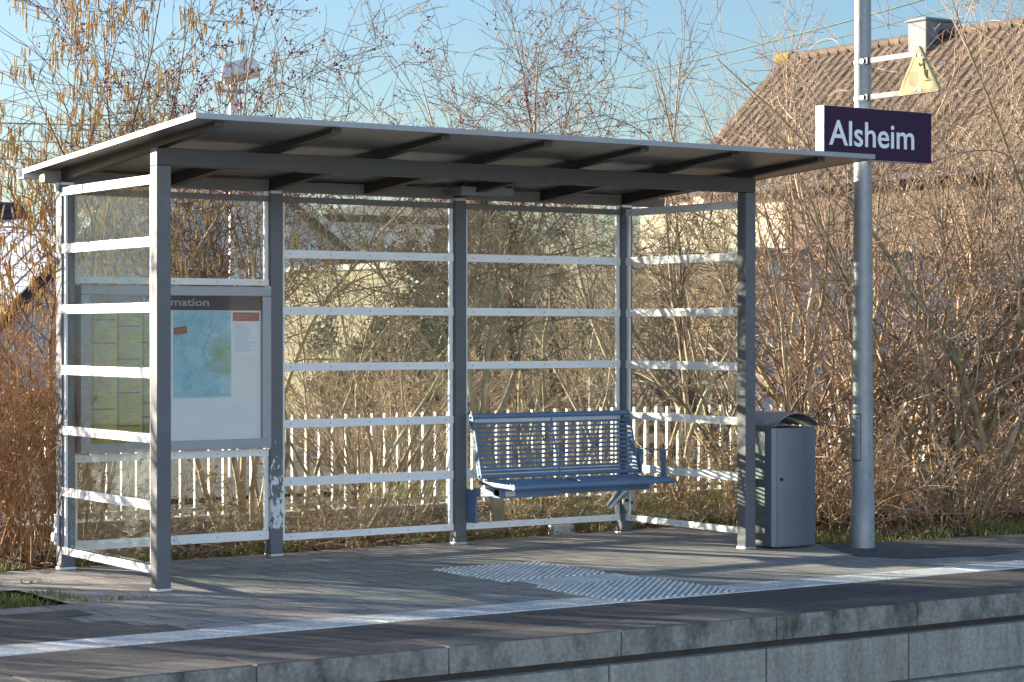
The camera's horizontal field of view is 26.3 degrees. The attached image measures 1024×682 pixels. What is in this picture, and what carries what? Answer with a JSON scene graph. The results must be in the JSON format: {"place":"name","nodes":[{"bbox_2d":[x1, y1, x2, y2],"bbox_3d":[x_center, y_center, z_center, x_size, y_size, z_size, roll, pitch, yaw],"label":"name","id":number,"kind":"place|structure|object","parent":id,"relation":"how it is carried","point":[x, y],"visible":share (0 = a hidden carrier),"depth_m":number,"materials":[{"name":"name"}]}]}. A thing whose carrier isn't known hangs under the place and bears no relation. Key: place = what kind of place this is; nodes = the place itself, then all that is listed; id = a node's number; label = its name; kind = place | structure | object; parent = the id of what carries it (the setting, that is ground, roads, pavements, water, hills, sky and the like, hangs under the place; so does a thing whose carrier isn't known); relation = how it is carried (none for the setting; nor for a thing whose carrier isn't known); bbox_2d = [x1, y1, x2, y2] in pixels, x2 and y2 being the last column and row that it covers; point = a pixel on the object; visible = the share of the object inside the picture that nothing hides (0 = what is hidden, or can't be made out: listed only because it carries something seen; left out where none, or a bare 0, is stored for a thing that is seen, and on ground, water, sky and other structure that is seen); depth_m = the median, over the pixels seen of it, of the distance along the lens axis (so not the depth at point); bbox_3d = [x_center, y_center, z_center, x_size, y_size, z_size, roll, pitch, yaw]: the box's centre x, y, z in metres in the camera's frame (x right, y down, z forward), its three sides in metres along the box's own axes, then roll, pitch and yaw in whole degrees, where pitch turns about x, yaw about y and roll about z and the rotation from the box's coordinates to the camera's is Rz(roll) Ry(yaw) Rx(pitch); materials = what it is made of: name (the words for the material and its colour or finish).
{"place":"outdoors","nodes":[
{"label":"outdoors","id":0,"kind":"place"},
{"bbox_2d":[0,586,14,590],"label":"paving","id":1,"kind":"structure","parent":0,"point":[5,588],"depth_m":12.46,"materials":[{"name":"grey concrete"}]},
{"bbox_2d":[0,140,98,143],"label":"overhead cable","id":2,"kind":"object","parent":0,"point":[43,141],"visible":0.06,"depth_m":44.97,"materials":[{"name":"black metal"}]},
{"bbox_2d":[1,122,148,125],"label":"overhead cable","id":3,"kind":"object","parent":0,"point":[61,124],"visible":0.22,"depth_m":45.06,"materials":[{"name":"black metal"}]},
{"bbox_2d":[0,604,169,643],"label":"side paving","id":4,"kind":"structure","parent":0,"point":[97,616],"depth_m":11.39,"materials":[{"name":"grey concrete"}]},
{"bbox_2d":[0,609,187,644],"bbox_3d":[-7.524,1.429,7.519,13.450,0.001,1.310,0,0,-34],"label":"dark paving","id":5,"kind":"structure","parent":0,"point":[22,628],"depth_m":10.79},
{"bbox_2d":[0,209,192,400],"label":"pale roof house","id":6,"kind":"structure","parent":0,"point":[25,292],"depth_m":46.89,"materials":[{"name":"paint"}]},
{"bbox_2d":[285,261,436,418],"bbox_3d":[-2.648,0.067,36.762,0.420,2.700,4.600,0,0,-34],"label":"house","id":7,"kind":"structure","parent":0,"point":[346,267],"depth_m":36.90,"materials":[{"name":"paint"}]},
{"bbox_2d":[3,429,998,504],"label":"road","id":8,"kind":"structure","parent":0,"point":[130,465],"depth_m":23.66,"materials":[{"name":"grey asphalt"}]},
{"bbox_2d":[217,58,260,476],"bbox_3d":[-2.830,-0.751,22.638,0.475,4.348,0.294,0,0,-9],"label":"street lamp","id":9,"kind":"object","parent":8,"relation":"on","point":[254,65],"visible":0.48,"depth_m":22.55,"materials":[{"name":"metal"}]},
{"bbox_2d":[538,108,883,448],"bbox_3d":[2.119,-0.772,28.091,4.411,4.394,6.220,0,0,-19],"label":"tall shrub","id":10,"kind":"object","parent":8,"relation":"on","point":[671,373],"visible":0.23,"depth_m":27.91,"materials":[{"name":"brown plant"}]},
{"bbox_2d":[669,17,1023,406],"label":"tiled house","id":11,"kind":"structure","parent":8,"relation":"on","point":[917,35],"depth_m":47.92,"materials":[{"name":"brown tile"}]},
{"bbox_2d":[804,205,846,248],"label":"window","id":12,"kind":"structure","parent":11,"relation":"in","point":[813,215],"depth_m":47.36,"materials":[{"name":"brown glass"}]},
{"bbox_2d":[993,192,1023,252],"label":"window","id":13,"kind":"structure","parent":11,"relation":"in","point":[997,203],"depth_m":43.17,"materials":[{"name":"brown glass"}]},
{"bbox_2d":[0,527,1023,630],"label":"paving","id":14,"kind":"structure","parent":0,"point":[216,592],"depth_m":13.28,"materials":[{"name":"grey concrete"}]},
{"bbox_2d":[17,112,874,591],"bbox_3d":[-0.353,0.109,14.002,4.900,2.656,2.516,0,0,-34],"label":"waiting shelter","id":15,"kind":"object","parent":14,"relation":"on","point":[273,158],"visible":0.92,"depth_m":14.14,"materials":[{"name":"grey paint"}]},
{"bbox_2d":[75,285,270,453],"bbox_3d":[-2.140,0.173,13.906,1.317,1.045,0.117,0,0,-34],"label":"information case","id":16,"kind":"object","parent":15,"relation":"attached to","point":[220,367],"visible":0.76,"depth_m":13.93,"materials":[{"name":"grey glass"}]},
{"bbox_2d":[304,181,513,196],"bbox_3d":[-0.798,-1.040,14.723,1.756,0.092,0.220,0,0,-26],"label":"light fitting","id":17,"kind":"object","parent":15,"relation":"attached to","point":[464,189],"visible":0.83,"depth_m":14.89,"materials":[{"name":"black plastic"}]},
{"bbox_2d":[466,410,675,522],"bbox_3d":[0.434,0.875,15.280,1.492,0.753,0.726,0,0,-34],"label":"bench","id":18,"kind":"object","parent":15,"relation":"attached to","point":[620,485],"visible":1,"depth_m":15.24,"materials":[{"name":"metal"}]},
{"bbox_2d":[431,561,609,581],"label":"tactile field","id":19,"kind":"structure","parent":14,"relation":"on","point":[511,572],"depth_m":13.30,"materials":[{"name":"white concrete"}]},
{"bbox_2d":[519,573,639,584],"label":"pale paving","id":20,"kind":"structure","parent":14,"relation":"on","point":[580,579],"depth_m":12.92,"materials":[{"name":"white concrete"}]},
{"bbox_2d":[533,577,739,600],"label":"tactile field","id":21,"kind":"structure","parent":14,"relation":"on","point":[632,589],"depth_m":12.39,"materials":[{"name":"white concrete"}]},
{"bbox_2d":[755,411,818,546],"bbox_3d":[1.849,0.936,15.003,0.444,0.904,0.382,0,0,-34],"label":"litter bin","id":22,"kind":"object","parent":14,"relation":"on","point":[785,479],"visible":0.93,"depth_m":14.83,"materials":[{"name":"grey metal"}]},
{"bbox_2d":[777,429,815,544],"bbox_3d":[1.956,0.987,14.894,0.083,0.773,0.423,0,0,42],"label":"door","id":23,"kind":"structure","parent":22,"relation":"in","point":[796,449],"depth_m":14.82,"materials":[{"name":"grey metal"}]},
{"bbox_2d":[822,534,1023,557],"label":"asphalt patch","id":24,"kind":"object","parent":14,"relation":"on","point":[969,546],"visible":1,"depth_m":14.85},
{"bbox_2d":[850,0,874,547],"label":"lamp mast","id":25,"kind":"object","parent":24,"relation":"on","point":[862,520],"visible":0.9,"depth_m":14.80,"materials":[{"name":"metal"}]},
{"bbox_2d":[851,413,860,460],"bbox_3d":[2.324,0.651,14.823,0.021,0.321,0.087,0,0,-38],"label":"access door","id":26,"kind":"structure","parent":25,"relation":"in","point":[855,418],"depth_m":14.81,"materials":[{"name":"metal"}]},
{"bbox_2d":[816,105,930,164],"bbox_3d":[2.399,-1.385,14.809,0.980,0.347,0.238,0,0,-34],"label":"station sign","id":27,"kind":"object","parent":25,"relation":"attached to","point":[892,136],"visible":0.99,"depth_m":14.70,"materials":[{"name":"purple metal"}]},
{"bbox_2d":[854,46,941,100],"bbox_3d":[2.536,-1.771,14.521,0.129,0.312,0.864,0,0,-25],"label":"warning sign","id":28,"kind":"object","parent":25,"relation":"attached to","point":[920,77],"visible":1,"depth_m":14.33,"materials":[{"name":"yellow metal"}]},
{"bbox_2d":[0,568,1023,676],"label":"edge paving","id":29,"kind":"structure","parent":0,"point":[25,664],"depth_m":10.96,"materials":[{"name":"grey concrete"}]},
{"bbox_2d":[0,560,1023,655],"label":"guidance strip","id":30,"kind":"object","parent":29,"relation":"on","point":[111,641],"visible":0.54,"depth_m":11.29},
{"bbox_2d":[0,336,1023,676],"bbox_3d":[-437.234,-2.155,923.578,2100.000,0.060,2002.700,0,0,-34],"label":"ground","id":31,"kind":"structure","parent":0,"point":[300,496],"depth_m":17.17,"materials":[{"name":"green plant"}]},
{"bbox_2d":[0,202,27,221],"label":"dark blue roof house","id":32,"kind":"structure","parent":31,"relation":"on","point":[8,211],"depth_m":63.98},
{"bbox_2d":[0,305,55,514],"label":"hedge shrub","id":33,"kind":"object","parent":31,"relation":"on","point":[28,402],"visible":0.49,"depth_m":14.12,"materials":[{"name":"brown plant"}]},
{"bbox_2d":[0,282,55,551],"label":"hedge shrub","id":34,"kind":"object","parent":31,"relation":"on","point":[41,397],"visible":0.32,"depth_m":14.76,"materials":[{"name":"brown plant"}]},
{"bbox_2d":[0,299,111,555],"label":"hedge shrub","id":35,"kind":"object","parent":31,"relation":"on","point":[78,476],"visible":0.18,"depth_m":14.66,"materials":[{"name":"brown plant"}]},
{"bbox_2d":[0,298,112,568],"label":"hedge shrub","id":36,"kind":"object","parent":31,"relation":"on","point":[28,487],"visible":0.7,"depth_m":13.80,"materials":[{"name":"brown plant"}]},
{"bbox_2d":[0,296,121,562],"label":"hedge shrub","id":37,"kind":"object","parent":31,"relation":"on","point":[50,448],"visible":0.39,"depth_m":14.18,"materials":[{"name":"brown plant"}]},
{"bbox_2d":[0,118,219,484],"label":"hazel tree","id":38,"kind":"object","parent":31,"relation":"on","point":[36,313],"visible":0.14,"depth_m":15.78,"materials":[{"name":"brown plant"}]},
{"bbox_2d":[4,435,259,558],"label":"bramble bush","id":39,"kind":"object","parent":31,"relation":"on","point":[173,532],"visible":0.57,"depth_m":14.48,"materials":[{"name":"brown plant"}]},
{"bbox_2d":[0,0,358,544],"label":"hazel tree","id":40,"kind":"object","parent":31,"relation":"on","point":[93,235],"visible":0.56,"depth_m":14.85,"materials":[{"name":"brown plant"}]},
{"bbox_2d":[48,187,443,330],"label":"gabled house","id":41,"kind":"structure","parent":31,"relation":"on","point":[342,222],"depth_m":55.93,"materials":[{"name":"beige paint"}]},
{"bbox_2d":[196,266,228,285],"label":"window","id":42,"kind":"structure","parent":41,"relation":"in","point":[209,266],"depth_m":54.44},
{"bbox_2d":[338,235,386,262],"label":"window","id":43,"kind":"structure","parent":41,"relation":"in","point":[372,249],"depth_m":57.74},
{"bbox_2d":[136,449,406,552],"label":"bramble bush","id":44,"kind":"object","parent":31,"relation":"on","point":[236,518],"visible":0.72,"depth_m":15.10,"materials":[{"name":"brown plant"}]},
{"bbox_2d":[16,0,579,521],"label":"hawthorn tree","id":45,"kind":"object","parent":31,"relation":"on","point":[174,114],"visible":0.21,"depth_m":16.36,"materials":[{"name":"brown plant"}]},
{"bbox_2d":[34,0,660,532],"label":"hawthorn tree","id":46,"kind":"object","parent":31,"relation":"on","point":[242,264],"visible":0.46,"depth_m":16.12,"materials":[{"name":"brown plant"}]},
{"bbox_2d":[300,315,423,448],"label":"evergreen bush","id":47,"kind":"object","parent":31,"relation":"on","point":[357,343],"visible":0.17,"depth_m":28.52,"materials":[{"name":"green plant"}]},
{"bbox_2d":[285,278,447,453],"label":"bramble bush","id":48,"kind":"object","parent":31,"relation":"on","point":[315,399],"visible":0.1,"depth_m":27.68,"materials":[{"name":"brown plant"}]},
{"bbox_2d":[246,304,511,465],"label":"bramble bush","id":49,"kind":"object","parent":31,"relation":"on","point":[370,409],"visible":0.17,"depth_m":25.11,"materials":[{"name":"brown plant"}]},
{"bbox_2d":[285,430,477,541],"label":"bramble bush","id":50,"kind":"object","parent":31,"relation":"on","point":[392,500],"visible":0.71,"depth_m":15.58,"materials":[{"name":"brown plant"}]},
{"bbox_2d":[0,0,769,528],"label":"thorn tree","id":51,"kind":"object","parent":31,"relation":"on","point":[372,224],"visible":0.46,"depth_m":16.24,"materials":[{"name":"brown plant"}]},
{"bbox_2d":[0,483,825,565],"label":"dead twigs","id":52,"kind":"object","parent":31,"relation":"on","point":[349,519],"visible":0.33,"depth_m":15.77,"materials":[{"name":"beige plant"}]},
{"bbox_2d":[214,197,655,526],"bbox_3d":[-0.855,0.101,16.898,3.157,2.639,3.301,0,0,41],"label":"fan shrub","id":53,"kind":"object","parent":31,"relation":"on","point":[377,384],"visible":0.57,"depth_m":16.46,"materials":[{"name":"beige plant"}]},
{"bbox_2d":[323,199,574,372],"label":"dark roof house","id":54,"kind":"structure","parent":31,"relation":"on","point":[370,210],"depth_m":62.27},
{"bbox_2d":[212,0,705,537],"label":"thorn tree","id":55,"kind":"object","parent":31,"relation":"on","point":[496,510],"visible":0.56,"depth_m":16.08,"materials":[{"name":"brown plant"}]},
{"bbox_2d":[326,298,614,457],"bbox_3d":[-0.461,0.427,26.577,3.750,2.042,3.787,0,0,-10],"label":"bramble bush","id":56,"kind":"object","parent":31,"relation":"on","point":[491,410],"visible":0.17,"depth_m":26.13,"materials":[{"name":"brown plant"}]},
{"bbox_2d":[0,401,954,537],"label":"picket fence","id":57,"kind":"object","parent":31,"relation":"on","point":[423,431],"visible":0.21,"depth_m":18.06,"materials":[{"name":"white paint"}]},
{"bbox_2d":[373,210,613,446],"bbox_3d":[-0.185,-0.203,29.384,3.334,3.255,3.947,0,0,-9],"label":"evergreen bush","id":58,"kind":"object","parent":31,"relation":"on","point":[438,351],"visible":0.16,"depth_m":28.93,"materials":[{"name":"green plant"}]},
{"bbox_2d":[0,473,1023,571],"bbox_3d":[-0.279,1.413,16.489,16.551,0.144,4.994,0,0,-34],"label":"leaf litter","id":59,"kind":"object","parent":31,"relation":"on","point":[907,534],"visible":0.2,"depth_m":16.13,"materials":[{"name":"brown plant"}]},
{"bbox_2d":[0,461,1023,608],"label":"grass","id":60,"kind":"structure","parent":31,"relation":"on","point":[11,601],"depth_m":15.93,"materials":[{"name":"green plant"}]},
{"bbox_2d":[423,422,614,519],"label":"bramble bush","id":61,"kind":"object","parent":31,"relation":"on","point":[535,503],"visible":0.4,"depth_m":16.97,"materials":[{"name":"brown plant"}]},
{"bbox_2d":[379,334,681,455],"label":"bramble bush","id":62,"kind":"object","parent":31,"relation":"on","point":[613,391],"visible":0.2,"depth_m":26.51,"materials":[{"name":"brown plant"}]},
{"bbox_2d":[413,201,691,515],"bbox_3d":[0.148,-0.087,18.387,1.917,3.014,2.598,0,0,-34],"label":"bare tree","id":63,"kind":"object","parent":31,"relation":"on","point":[541,386],"visible":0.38,"depth_m":18.00,"materials":[{"name":"brown plant"}]},
{"bbox_2d":[415,290,704,445],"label":"bramble bush","id":64,"kind":"object","parent":31,"relation":"on","point":[559,405],"visible":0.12,"depth_m":28.86,"materials":[{"name":"brown plant"}]},
{"bbox_2d":[548,524,573,534],"bbox_3d":[0.361,1.384,16.057,0.180,0.070,0.080,0,0,-34],"label":"loose brick","id":65,"kind":"object","parent":31,"relation":"on","point":[565,529],"visible":0.79,"depth_m":16.02,"materials":[{"name":"stone"}]},
{"bbox_2d":[469,94,771,458],"bbox_3d":[0.954,-0.749,26.080,3.631,4.344,3.084,0,0,-33],"label":"tall shrub","id":66,"kind":"object","parent":31,"relation":"on","point":[602,380],"visible":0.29,"depth_m":25.79,"materials":[{"name":"beige plant"}]},
{"bbox_2d":[640,197,692,251],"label":"cream annexe","id":67,"kind":"structure","parent":31,"relation":"on","point":[657,222],"depth_m":53.38,"materials":[{"name":"beige paint"}]},
{"bbox_2d":[311,0,1023,509],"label":"bare tree","id":68,"kind":"object","parent":31,"relation":"on","point":[679,326],"visible":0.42,"depth_m":17.80,"materials":[{"name":"brown plant"}]},
{"bbox_2d":[539,385,828,519],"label":"bramble bush","id":69,"kind":"object","parent":31,"relation":"on","point":[661,491],"visible":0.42,"depth_m":17.21,"materials":[{"name":"brown plant"}]},
{"bbox_2d":[600,116,815,433],"bbox_3d":[2.577,-1.015,32.791,4.035,4.826,3.426,0,0,44],"label":"tall shrub","id":70,"kind":"object","parent":31,"relation":"on","point":[697,296],"visible":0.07,"depth_m":32.77,"materials":[{"name":"beige plant"}]},
{"bbox_2d":[614,386,850,529],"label":"bramble bush","id":71,"kind":"object","parent":31,"relation":"on","point":[685,509],"visible":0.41,"depth_m":16.59,"materials":[{"name":"brown plant"}]},
{"bbox_2d":[493,0,1023,516],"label":"tall shrub","id":72,"kind":"object","parent":31,"relation":"on","point":[989,416],"visible":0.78,"depth_m":17.51,"materials":[{"name":"brown plant"}]},
{"bbox_2d":[535,0,1023,496],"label":"tall shrub","id":73,"kind":"object","parent":31,"relation":"on","point":[759,374],"visible":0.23,"depth_m":20.30,"materials":[{"name":"brown plant"}]},
{"bbox_2d":[536,49,1023,509],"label":"tall shrub","id":74,"kind":"object","parent":31,"relation":"on","point":[789,376],"visible":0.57,"depth_m":17.55,"materials":[{"name":"brown plant"}]},
{"bbox_2d":[654,198,937,434],"bbox_3d":[4.379,-0.349,31.908,4.572,3.519,3.312,0,0,16],"label":"tall shrub","id":75,"kind":"object","parent":31,"relation":"on","point":[802,385],"visible":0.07,"depth_m":31.91,"materials":[{"name":"brown plant"}]},
{"bbox_2d":[682,402,915,506],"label":"bramble bush","id":76,"kind":"object","parent":31,"relation":"on","point":[736,462],"visible":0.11,"depth_m":18.18,"materials":[{"name":"brown plant"}]},
{"bbox_2d":[592,247,1023,414],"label":"white garage","id":77,"kind":"structure","parent":31,"relation":"on","point":[769,340],"depth_m":39.26,"materials":[{"name":"metal"}]},
{"bbox_2d":[795,290,904,414],"bbox_3d":[6.017,0.208,38.856,2.600,2.200,0.040,0,0,-34],"label":"door","id":78,"kind":"structure","parent":77,"relation":"in","point":[832,295],"depth_m":38.56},
{"bbox_2d":[653,364,985,533],"bbox_3d":[2.276,0.798,16.491,2.123,1.248,2.234,0,0,-13],"label":"bramble bush","id":79,"kind":"object","parent":31,"relation":"on","point":[847,499],"visible":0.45,"depth_m":16.44,"materials":[{"name":"brown plant"}]},
{"bbox_2d":[633,0,1023,513],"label":"tall shrub","id":80,"kind":"object","parent":31,"relation":"on","point":[846,380],"visible":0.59,"depth_m":17.84,"materials":[{"name":"beige plant"}]},
{"bbox_2d":[720,388,976,523],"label":"bramble bush","id":81,"kind":"object","parent":31,"relation":"on","point":[879,479],"visible":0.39,"depth_m":16.95,"materials":[{"name":"brown plant"}]},
{"bbox_2d":[824,401,921,479],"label":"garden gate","id":82,"kind":"structure","parent":31,"relation":"on","point":[846,427],"depth_m":21.43,"materials":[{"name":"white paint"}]},
{"bbox_2d":[761,59,1023,472],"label":"tall shrub","id":83,"kind":"object","parent":31,"relation":"on","point":[994,344],"visible":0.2,"depth_m":18.52,"materials":[{"name":"brown plant"}]},
{"bbox_2d":[771,0,1023,505],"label":"tall shrub","id":84,"kind":"object","parent":31,"relation":"on","point":[1008,261],"visible":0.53,"depth_m":18.27,"materials":[{"name":"beige plant"}]},
{"bbox_2d":[829,375,1023,527],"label":"bramble bush","id":85,"kind":"object","parent":31,"relation":"on","point":[1006,482],"visible":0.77,"depth_m":16.70,"materials":[{"name":"brown plant"}]},
{"bbox_2d":[831,0,1023,384],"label":"tall shrub","id":86,"kind":"object","parent":31,"relation":"on","point":[1014,149],"visible":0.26,"depth_m":19.37,"materials":[{"name":"brown plant"}]},
{"bbox_2d":[841,429,1023,517],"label":"bramble bush","id":87,"kind":"object","parent":31,"relation":"on","point":[932,493],"visible":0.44,"depth_m":17.50,"materials":[{"name":"brown plant"}]},
{"bbox_2d":[931,396,1023,517],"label":"bramble bush","id":88,"kind":"object","parent":31,"relation":"on","point":[1019,450],"visible":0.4,"depth_m":17.46,"materials":[{"name":"brown plant"}]},
{"bbox_2d":[953,428,1023,504],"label":"bramble bush","id":89,"kind":"object","parent":31,"relation":"on","point":[991,452],"visible":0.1,"depth_m":18.46,"materials":[{"name":"brown plant"}]},
{"bbox_2d":[0,0,1023,331],"label":"sky","id":90,"kind":"structure","parent":0,"point":[737,17],"materials":[{"name":"blue"}]},
{"bbox_2d":[312,0,922,119],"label":"overhead cable","id":91,"kind":"object","parent":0,"point":[891,8],"visible":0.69,"depth_m":37.87,"materials":[{"name":"black metal"}]},
{"bbox_2d":[373,0,975,122],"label":"overhead cable","id":92,"kind":"object","parent":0,"point":[712,67],"visible":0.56,"depth_m":36.63,"materials":[{"name":"black metal"}]},
{"label":"track bed","id":93,"kind":"structure","parent":0,"visible":0},
{"bbox_2d":[437,620,1023,681],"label":"platform wall","id":94,"kind":"structure","parent":93,"relation":"on","point":[990,652],"depth_m":11.52,"materials":[{"name":"concrete"}]},
{"bbox_2d":[0,583,1023,681],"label":"platform edge","id":95,"kind":"object","parent":94,"relation":"on","point":[443,660],"visible":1,"depth_m":10.66,"materials":[{"name":"concrete"}]},
{"bbox_2d":[377,615,1023,681],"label":"wall joint dirt","id":96,"kind":"structure","parent":94,"relation":"on","point":[483,673],"depth_m":11.01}
]}

